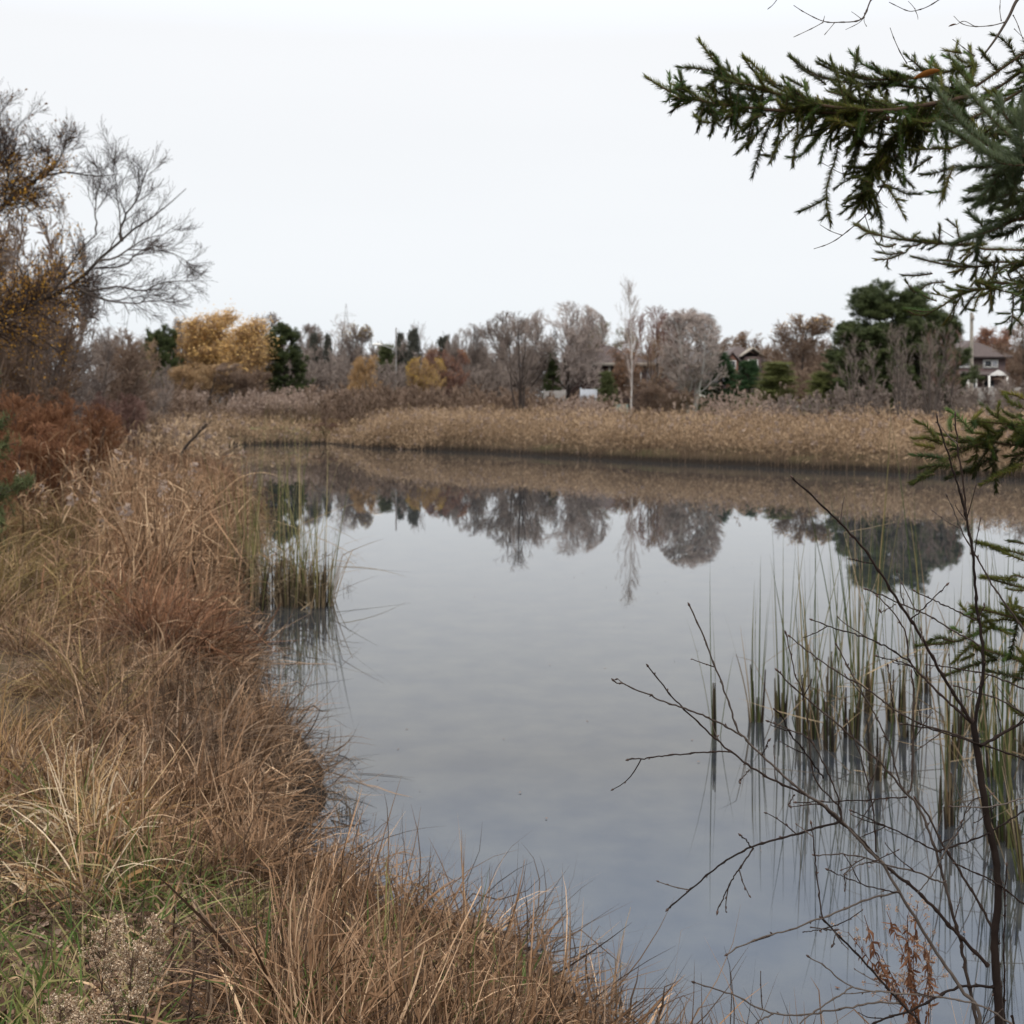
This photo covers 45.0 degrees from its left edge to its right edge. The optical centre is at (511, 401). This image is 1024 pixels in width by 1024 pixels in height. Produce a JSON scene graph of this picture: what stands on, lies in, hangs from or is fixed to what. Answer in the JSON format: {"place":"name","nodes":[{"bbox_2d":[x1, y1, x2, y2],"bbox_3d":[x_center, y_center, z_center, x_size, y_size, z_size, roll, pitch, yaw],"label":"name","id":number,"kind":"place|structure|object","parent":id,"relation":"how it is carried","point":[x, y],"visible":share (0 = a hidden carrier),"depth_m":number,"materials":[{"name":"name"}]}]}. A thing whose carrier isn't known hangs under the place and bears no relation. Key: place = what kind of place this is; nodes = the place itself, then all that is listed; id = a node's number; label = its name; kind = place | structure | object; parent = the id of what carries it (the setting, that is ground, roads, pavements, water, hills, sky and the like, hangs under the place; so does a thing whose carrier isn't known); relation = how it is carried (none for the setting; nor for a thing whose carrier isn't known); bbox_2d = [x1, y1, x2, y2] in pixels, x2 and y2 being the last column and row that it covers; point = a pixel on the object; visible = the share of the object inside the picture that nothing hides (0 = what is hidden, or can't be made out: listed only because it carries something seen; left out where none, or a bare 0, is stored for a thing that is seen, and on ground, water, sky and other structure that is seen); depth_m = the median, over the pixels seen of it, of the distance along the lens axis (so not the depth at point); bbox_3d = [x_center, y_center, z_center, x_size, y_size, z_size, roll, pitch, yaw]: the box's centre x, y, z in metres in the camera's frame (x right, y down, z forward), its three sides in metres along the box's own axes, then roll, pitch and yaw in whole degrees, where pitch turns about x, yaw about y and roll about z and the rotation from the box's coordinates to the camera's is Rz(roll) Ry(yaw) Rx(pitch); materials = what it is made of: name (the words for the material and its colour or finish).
{"place":"outdoors","nodes":[
{"label":"outdoors","id":0,"kind":"place"},
{"bbox_2d":[0,402,1023,1023],"bbox_3d":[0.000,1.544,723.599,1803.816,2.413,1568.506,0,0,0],"label":"ground","id":1,"kind":"structure","parent":0,"point":[730,458],"depth_m":9.30,"materials":[{"name":"soil"}]},
{"bbox_2d":[0,370,35,560],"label":"spruce tree","id":2,"kind":"object","parent":1,"relation":"on","point":[20,484],"visible":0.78,"depth_m":12.88,"materials":[{"name":"green plant"}]},
{"bbox_2d":[0,181,77,408],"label":"yellow leaved tree","id":3,"kind":"object","parent":1,"relation":"on","point":[18,232],"visible":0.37,"depth_m":30.48,"materials":[{"name":"grey plant"}]},
{"bbox_2d":[0,387,80,499],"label":"rust shrub","id":4,"kind":"object","parent":1,"relation":"on","point":[54,419],"visible":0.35,"depth_m":18.58,"materials":[{"name":"brown plant"}]},
{"bbox_2d":[0,277,86,458],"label":"yellow leaved tree","id":5,"kind":"object","parent":1,"relation":"on","point":[9,376],"visible":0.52,"depth_m":25.82,"materials":[{"name":"grey plant"}]},
{"bbox_2d":[0,420,88,516],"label":"rust shrub","id":6,"kind":"object","parent":1,"relation":"on","point":[55,445],"visible":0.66,"depth_m":16.80,"materials":[{"name":"brown plant"}]},
{"bbox_2d":[0,233,106,424],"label":"bare tree","id":7,"kind":"object","parent":1,"relation":"on","point":[83,313],"visible":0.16,"depth_m":32.05,"materials":[{"name":"brown plant"}]},
{"bbox_2d":[13,400,130,498],"bbox_3d":[-7.313,0.906,20.638,1.878,1.873,1.554,0,0,25],"label":"rust shrub","id":8,"kind":"object","parent":1,"relation":"on","point":[94,433],"visible":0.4,"depth_m":20.40,"materials":[{"name":"brown plant"}]},
{"bbox_2d":[42,324,122,437],"bbox_3d":[-13.402,-0.312,37.991,2.907,4.254,3.042,0,0,-4],"label":"bare shrub","id":9,"kind":"object","parent":1,"relation":"on","point":[100,386],"visible":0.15,"depth_m":37.66,"materials":[{"name":"brown plant"}]},
{"bbox_2d":[0,471,182,757],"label":"grass","id":10,"kind":"structure","parent":1,"relation":"on","point":[35,546],"depth_m":10.57,"materials":[{"name":"plant"}]},
{"bbox_2d":[0,536,185,636],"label":"sedge tussock","id":11,"kind":"object","parent":1,"relation":"on","point":[27,600],"visible":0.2,"depth_m":9.97,"materials":[{"name":"brown plant"}]},
{"bbox_2d":[78,909,131,1022],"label":"dried goldenrod","id":12,"kind":"object","parent":1,"relation":"on","point":[105,943],"visible":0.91,"depth_m":3.07,"materials":[{"name":"beige plant"}]},
{"bbox_2d":[0,77,215,378],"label":"half bare tree","id":13,"kind":"object","parent":1,"relation":"on","point":[24,189],"visible":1,"depth_m":20.97,"materials":[{"name":"brown plant"}]},
{"bbox_2d":[7,424,213,555],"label":"reed stalks","id":14,"kind":"object","parent":1,"relation":"on","point":[100,492],"visible":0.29,"depth_m":15.47,"materials":[{"name":"brown plant"}]},
{"bbox_2d":[13,439,200,530],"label":"reed plumes","id":15,"kind":"object","parent":14,"relation":"attached to","point":[125,507],"visible":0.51,"depth_m":16.29,"materials":[{"name":"beige plant"}]},
{"bbox_2d":[3,547,217,622],"bbox_3d":[-3.497,1.536,10.433,1.942,0.733,1.890,0,0,-35],"label":"sedge tussock","id":16,"kind":"object","parent":1,"relation":"on","point":[103,588],"visible":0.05,"depth_m":10.44,"materials":[{"name":"brown plant"}]},
{"bbox_2d":[79,391,148,451],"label":"bare shrub","id":17,"kind":"object","parent":1,"relation":"on","point":[127,413],"visible":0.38,"depth_m":33.93,"materials":[{"name":"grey plant"}]},
{"bbox_2d":[91,934,156,1023],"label":"dried goldenrod","id":18,"kind":"object","parent":1,"relation":"on","point":[129,961],"visible":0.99,"depth_m":2.97,"materials":[{"name":"beige plant"}]},
{"bbox_2d":[87,326,162,427],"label":"bare shrub","id":19,"kind":"object","parent":1,"relation":"on","point":[127,359],"visible":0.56,"depth_m":43.40,"materials":[{"name":"brown plant"}]},
{"bbox_2d":[7,647,262,781],"bbox_3d":[-2.051,1.633,6.575,1.608,0.668,1.388,0,0,0],"label":"sedge tussock","id":20,"kind":"object","parent":1,"relation":"on","point":[84,725],"visible":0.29,"depth_m":6.54,"materials":[{"name":"plant"}]},
{"bbox_2d":[0,649,277,923],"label":"grass","id":21,"kind":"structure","parent":1,"relation":"on","point":[78,819],"depth_m":4.91,"materials":[{"name":"beige plant"}]},
{"bbox_2d":[3,416,284,639],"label":"reeds","id":22,"kind":"object","parent":1,"relation":"on","point":[212,512],"visible":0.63,"depth_m":13.57,"materials":[{"name":"plant"}]},
{"bbox_2d":[0,432,295,585],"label":"sedges","id":23,"kind":"object","parent":1,"relation":"on","point":[142,451],"visible":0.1,"depth_m":18.72,"materials":[{"name":"brown plant"}]},
{"bbox_2d":[130,912,169,1023],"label":"dried goldenrod","id":24,"kind":"object","parent":1,"relation":"on","point":[160,947],"visible":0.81,"depth_m":3.06,"materials":[{"name":"beige plant"}]},
{"bbox_2d":[12,530,297,671],"bbox_3d":[-2.889,1.453,9.449,2.494,1.021,2.460,0,0,0],"label":"sedge tussock","id":25,"kind":"object","parent":1,"relation":"on","point":[193,616],"visible":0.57,"depth_m":9.29,"materials":[{"name":"brown plant"}]},
{"bbox_2d":[139,323,184,388],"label":"pine tree","id":26,"kind":"object","parent":1,"relation":"on","point":[166,344],"visible":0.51,"depth_m":83.81,"materials":[{"name":"green plant"}]},
{"bbox_2d":[0,722,348,912],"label":"sedge tussock","id":27,"kind":"object","parent":1,"relation":"on","point":[171,824],"visible":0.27,"depth_m":4.80,"materials":[{"name":"brown plant"}]},
{"bbox_2d":[162,362,233,403],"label":"bare tree","id":28,"kind":"object","parent":1,"relation":"on","point":[189,383],"visible":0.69,"depth_m":77.32,"materials":[{"name":"brown plant"}]},
{"bbox_2d":[169,308,238,404],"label":"larch tree","id":29,"kind":"object","parent":1,"relation":"on","point":[198,352],"visible":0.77,"depth_m":85.50,"materials":[{"name":"yellow plant"}]},
{"bbox_2d":[90,672,342,784],"bbox_3d":[-1.757,1.768,6.711,1.466,0.547,1.401,0,0,39],"label":"sedge tussock","id":30,"kind":"object","parent":1,"relation":"on","point":[197,735],"visible":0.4,"depth_m":6.65,"materials":[{"name":"brown plant"}]},
{"bbox_2d":[65,680,371,855],"bbox_3d":[-1.413,1.726,5.758,1.523,0.770,1.554,0,0,43],"label":"sedge tussock","id":31,"kind":"object","parent":1,"relation":"on","point":[222,779],"visible":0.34,"depth_m":5.81,"materials":[{"name":"brown plant"}]},
{"bbox_2d":[22,403,423,457],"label":"grass heads","id":32,"kind":"object","parent":1,"relation":"on","point":[167,430],"depth_m":42.11,"materials":[{"name":"brown plant"}]},
{"bbox_2d":[209,362,272,408],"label":"bare tree","id":33,"kind":"object","parent":1,"relation":"on","point":[244,382],"visible":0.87,"depth_m":78.16,"materials":[{"name":"brown plant"}]},
{"bbox_2d":[67,405,426,471],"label":"grass","id":34,"kind":"structure","parent":1,"relation":"on","point":[202,441],"depth_m":60.83,"materials":[{"name":"brown plant"}]},
{"bbox_2d":[210,313,287,396],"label":"larch tree","id":35,"kind":"object","parent":1,"relation":"on","point":[243,347],"visible":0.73,"depth_m":83.28,"materials":[{"name":"yellow plant"}]},
{"bbox_2d":[257,321,316,395],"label":"pine tree","id":36,"kind":"object","parent":1,"relation":"on","point":[286,334],"visible":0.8,"depth_m":85.33,"materials":[{"name":"green plant"}]},
{"bbox_2d":[114,758,477,919],"bbox_3d":[-0.945,1.771,5.033,1.551,0.775,1.490,0,0,-25],"label":"sedge tussock","id":37,"kind":"object","parent":1,"relation":"on","point":[283,850],"visible":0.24,"depth_m":4.95,"materials":[{"name":"brown plant"}]},
{"bbox_2d":[123,802,492,1023],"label":"sedge tussock","id":38,"kind":"object","parent":1,"relation":"on","point":[264,968],"visible":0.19,"depth_m":3.64,"materials":[{"name":"brown plant"}]},
{"bbox_2d":[0,731,638,1023],"bbox_3d":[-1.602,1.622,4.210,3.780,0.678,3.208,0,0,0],"label":"grass","id":39,"kind":"structure","parent":1,"relation":"on","point":[51,980],"depth_m":4.04,"materials":[{"name":"plant"}]},
{"bbox_2d":[94,326,574,409],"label":"woods","id":40,"kind":"object","parent":1,"relation":"on","point":[327,375],"visible":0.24,"depth_m":93.83,"materials":[{"name":"grey plant"}]},
{"bbox_2d":[71,373,613,433],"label":"undergrowth","id":41,"kind":"object","parent":1,"relation":"on","point":[375,399],"visible":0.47,"depth_m":68.37,"materials":[{"name":"brown plant"}]},
{"bbox_2d":[95,780,599,1023],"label":"sedge tussock","id":42,"kind":"object","parent":1,"relation":"on","point":[345,970],"visible":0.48,"depth_m":3.45,"materials":[{"name":"brown plant"}]},
{"bbox_2d":[405,356,446,394],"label":"tree","id":43,"kind":"object","parent":1,"relation":"on","point":[411,374],"visible":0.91,"depth_m":83.83,"materials":[{"name":"yellow plant"}]},
{"bbox_2d":[251,881,630,1023],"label":"sedge tussock","id":44,"kind":"object","parent":1,"relation":"on","point":[494,1014],"visible":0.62,"depth_m":3.39,"materials":[{"name":"brown plant"}]},
{"bbox_2d":[422,347,470,395],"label":"bare tree","id":45,"kind":"object","parent":1,"relation":"on","point":[430,355],"visible":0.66,"depth_m":85.75,"materials":[{"name":"brown plant"}]},
{"bbox_2d":[443,323,491,382],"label":"bare tree","id":46,"kind":"object","parent":1,"relation":"on","point":[474,354],"visible":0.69,"depth_m":95.00,"materials":[{"name":"grey plant"}]},
{"bbox_2d":[0,489,962,1023],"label":"sedges","id":47,"kind":"object","parent":1,"relation":"on","point":[246,697],"visible":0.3,"depth_m":5.41,"materials":[{"name":"brown plant"}]},
{"bbox_2d":[140,381,828,419],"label":"reed plumes","id":48,"kind":"object","parent":1,"relation":"on","point":[232,406],"visible":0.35,"depth_m":71.25,"materials":[{"name":"brown plant"}]},
{"bbox_2d":[153,381,826,425],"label":"reeds","id":49,"kind":"object","parent":1,"relation":"on","point":[262,413],"visible":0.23,"depth_m":71.47,"materials":[{"name":"brown plant"}]},
{"bbox_2d":[0,442,980,1023],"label":"thatch","id":50,"kind":"object","parent":1,"relation":"on","point":[282,816],"visible":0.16,"depth_m":4.67,"materials":[{"name":"brown plant"}]},
{"bbox_2d":[493,315,539,415],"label":"bare tree","id":51,"kind":"object","parent":1,"relation":"on","point":[512,371],"visible":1,"depth_m":65.63,"materials":[{"name":"grey plant"}]},
{"bbox_2d":[475,310,559,398],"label":"bare tree","id":52,"kind":"object","parent":1,"relation":"on","point":[502,353],"visible":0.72,"depth_m":98.50,"materials":[{"name":"grey plant"}]},
{"bbox_2d":[520,301,612,397],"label":"bare tree","id":53,"kind":"object","parent":1,"relation":"on","point":[578,342],"visible":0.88,"depth_m":98.16,"materials":[{"name":"grey plant"}]},
{"bbox_2d":[561,345,652,410],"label":"brick house","id":54,"kind":"structure","parent":1,"relation":"on","point":[609,364],"depth_m":104.00,"materials":[{"name":"brown"}]},
{"bbox_2d":[622,305,687,397],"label":"bare tree","id":55,"kind":"object","parent":1,"relation":"on","point":[656,323],"visible":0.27,"depth_m":107.63,"materials":[{"name":"grey plant"}]},
{"bbox_2d":[356,397,1023,478],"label":"reeds","id":56,"kind":"object","parent":1,"relation":"on","point":[770,436],"visible":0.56,"depth_m":46.15,"materials":[{"name":"brown plant"}]},
{"bbox_2d":[356,398,1023,453],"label":"reed plumes","id":57,"kind":"object","parent":1,"relation":"on","point":[735,417],"visible":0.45,"depth_m":47.62,"materials":[{"name":"brown plant"}]},
{"bbox_2d":[711,357,765,410],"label":"spruce tree","id":58,"kind":"object","parent":1,"relation":"on","point":[750,367],"visible":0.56,"depth_m":73.73,"materials":[{"name":"green plant"}]},
{"bbox_2d":[738,361,810,415],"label":"cedar shrub","id":59,"kind":"object","parent":1,"relation":"on","point":[777,373],"visible":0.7,"depth_m":69.39,"materials":[{"name":"green plant"}]},
{"bbox_2d":[558,337,1023,409],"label":"woods","id":60,"kind":"object","parent":1,"relation":"on","point":[801,392],"visible":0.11,"depth_m":90.07,"materials":[{"name":"plant"}]},
{"bbox_2d":[757,313,835,404],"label":"bare tree","id":61,"kind":"object","parent":1,"relation":"on","point":[805,344],"visible":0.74,"depth_m":97.35,"materials":[{"name":"grey plant"}]},
{"bbox_2d":[611,412,1023,1023],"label":"twiggy shrub","id":62,"kind":"object","parent":1,"relation":"on","point":[997,986],"visible":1,"depth_m":2.51,"materials":[{"name":"brown plant"}]},
{"bbox_2d":[643,31,1023,717],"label":"spruce tree","id":63,"kind":"object","parent":1,"relation":"on","point":[859,115],"visible":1,"depth_m":2.89,"materials":[{"name":"green plant"}]},
{"bbox_2d":[835,331,881,417],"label":"bare tree","id":64,"kind":"object","parent":1,"relation":"on","point":[856,382],"visible":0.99,"depth_m":60.08,"materials":[{"name":"grey plant"}]},
{"bbox_2d":[820,319,922,407],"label":"pine tree","id":65,"kind":"object","parent":1,"relation":"on","point":[874,335],"visible":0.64,"depth_m":71.29,"materials":[{"name":"green plant"}]},
{"bbox_2d":[831,892,948,1023],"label":"dried aster","id":66,"kind":"object","parent":1,"relation":"on","point":[908,960],"visible":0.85,"depth_m":2.73,"materials":[{"name":"brown plant"}]},
{"bbox_2d":[762,377,1023,425],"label":"undergrowth","id":67,"kind":"object","parent":1,"relation":"on","point":[957,399],"visible":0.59,"depth_m":63.99,"materials":[{"name":"plant"}]},
{"bbox_2d":[817,278,982,414],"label":"pine tree","id":68,"kind":"object","parent":1,"relation":"on","point":[873,302],"visible":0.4,"depth_m":74.40,"materials":[{"name":"green plant"}]},
{"bbox_2d":[882,322,918,418],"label":"bare tree","id":69,"kind":"object","parent":1,"relation":"on","point":[901,380],"visible":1,"depth_m":59.14,"materials":[{"name":"grey plant"}]},
{"bbox_2d":[875,899,945,1023],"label":"dried aster","id":70,"kind":"object","parent":1,"relation":"on","point":[914,938],"visible":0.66,"depth_m":2.82,"materials":[{"name":"brown plant"}]},
{"bbox_2d":[908,321,955,418],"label":"bare tree","id":71,"kind":"object","parent":1,"relation":"on","point":[930,362],"visible":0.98,"depth_m":59.76,"materials":[{"name":"grey plant"}]},
{"bbox_2d":[882,308,987,411],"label":"pine tree","id":72,"kind":"object","parent":1,"relation":"on","point":[916,324],"visible":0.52,"depth_m":71.14,"materials":[{"name":"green plant"}]},
{"bbox_2d":[945,340,1017,400],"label":"two storey house","id":73,"kind":"structure","parent":1,"relation":"on","point":[992,362],"depth_m":112.00,"materials":[{"name":"brick"}]},
{"bbox_2d":[992,313,1023,386],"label":"bare tree","id":74,"kind":"object","parent":1,"relation":"on","point":[1019,367],"visible":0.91,"depth_m":99.99,"materials":[{"name":"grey plant"}]},
{"bbox_2d":[0,0,1023,399],"label":"sky","id":75,"kind":"structure","parent":0,"point":[446,166],"materials":[{"name":"white"}]},
{"bbox_2d":[214,443,1023,1023],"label":"pond water","id":76,"kind":"structure","parent":0,"point":[490,629],"depth_m":9.06,"materials":[{"name":"grey liquid"}]},
{"bbox_2d":[182,384,353,604],"bbox_3d":[-3.016,1.054,13.888,2.327,3.156,1.867,0,0,33],"label":"cattail","id":77,"kind":"object","parent":76,"relation":"in","point":[255,544],"visible":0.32,"depth_m":13.79},
{"bbox_2d":[212,502,330,609],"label":"cattail","id":78,"kind":"object","parent":76,"relation":"in","point":[302,600],"visible":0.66,"depth_m":13.25},
{"bbox_2d":[247,404,354,589],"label":"cattail","id":79,"kind":"object","parent":76,"relation":"in","point":[301,486],"visible":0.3,"depth_m":14.06},
{"bbox_2d":[270,468,381,611],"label":"cattail","id":80,"kind":"object","parent":76,"relation":"in","point":[315,593],"visible":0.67,"depth_m":13.22},
{"bbox_2d":[722,545,770,722],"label":"cattail","id":81,"kind":"object","parent":76,"relation":"in","point":[759,714],"visible":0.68,"depth_m":8.47},
{"bbox_2d":[736,495,875,718],"bbox_3d":[2.040,1.556,8.396,0.425,1.889,1.268,0,0,-26],"label":"cattail","id":82,"kind":"object","parent":76,"relation":"in","point":[782,706],"visible":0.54,"depth_m":8.62},
{"bbox_2d":[769,548,845,733],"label":"cattail","id":83,"kind":"object","parent":76,"relation":"in","point":[797,721],"visible":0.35,"depth_m":8.19},
{"bbox_2d":[742,574,873,752],"bbox_3d":[2.030,1.640,7.871,0.535,1.722,1.112,0,0,-33],"label":"cattail","id":84,"kind":"object","parent":76,"relation":"in","point":[832,745],"visible":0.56,"depth_m":7.79},
{"bbox_2d":[793,536,894,740],"bbox_3d":[2.078,1.579,7.964,0.682,1.911,0.992,0,0,30],"label":"cattail","id":85,"kind":"object","parent":76,"relation":"in","point":[813,734],"visible":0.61,"depth_m":8.08},
{"bbox_2d":[826,527,921,723],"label":"cattail","id":86,"kind":"object","parent":76,"relation":"in","point":[889,715],"visible":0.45,"depth_m":8.51},
{"bbox_2d":[829,388,934,714],"bbox_3d":[2.858,1.194,8.869,1.410,2.614,0.604,0,0,-17],"label":"cattail","id":87,"kind":"object","parent":76,"relation":"in","point":[869,683],"visible":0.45,"depth_m":8.72},
{"bbox_2d":[771,467,1003,739],"bbox_3d":[2.501,1.422,8.211,1.677,2.157,0.970,0,0,0],"label":"cattail","id":88,"kind":"object","parent":76,"relation":"in","point":[854,725],"visible":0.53,"depth_m":8.08},
{"bbox_2d":[840,627,993,828],"bbox_3d":[2.347,1.818,6.486,1.437,1.367,0.509,0,0,-36],"label":"cattail","id":89,"kind":"object","parent":76,"relation":"in","point":[948,814],"visible":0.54,"depth_m":6.44},
{"bbox_2d":[856,524,998,740],"bbox_3d":[2.706,1.636,8.009,1.029,1.728,0.356,0,0,17],"label":"cattail","id":90,"kind":"object","parent":76,"relation":"in","point":[905,727],"visible":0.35,"depth_m":8.09},
{"bbox_2d":[853,416,1023,694],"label":"cattail","id":91,"kind":"object","parent":76,"relation":"in","point":[926,672],"visible":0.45,"depth_m":9.37},
{"bbox_2d":[892,564,1022,760],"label":"cattail","id":92,"kind":"object","parent":76,"relation":"in","point":[957,723],"visible":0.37,"depth_m":7.59},
{"bbox_2d":[909,511,1023,848],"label":"cattail","id":93,"kind":"object","parent":76,"relation":"in","point":[1001,834],"visible":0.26,"depth_m":6.17},
{"bbox_2d":[929,521,1023,782],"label":"cattail","id":94,"kind":"object","parent":76,"relation":"in","point":[986,754],"visible":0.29,"depth_m":7.20},
{"bbox_2d":[943,644,1023,888],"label":"cattail","id":95,"kind":"object","parent":76,"relation":"in","point":[1019,865],"visible":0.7,"depth_m":5.68},
{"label":"lawn","id":96,"kind":"structure","parent":0,"visible":0},
{"bbox_2d":[624,377,678,419],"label":"bare shrub","id":97,"kind":"object","parent":96,"relation":"on","point":[653,400],"visible":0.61,"depth_m":66.32,"materials":[{"name":"brown plant"}]},
{"bbox_2d":[656,307,728,414],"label":"birch tree","id":98,"kind":"object","parent":96,"relation":"on","point":[695,372],"visible":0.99,"depth_m":73.05,"materials":[{"name":"grey plant"}]},
{"bbox_2d":[691,350,741,415],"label":"spruce tree","id":99,"kind":"object","parent":96,"relation":"on","point":[731,371],"visible":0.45,"depth_m":75.70,"materials":[{"name":"green plant"}]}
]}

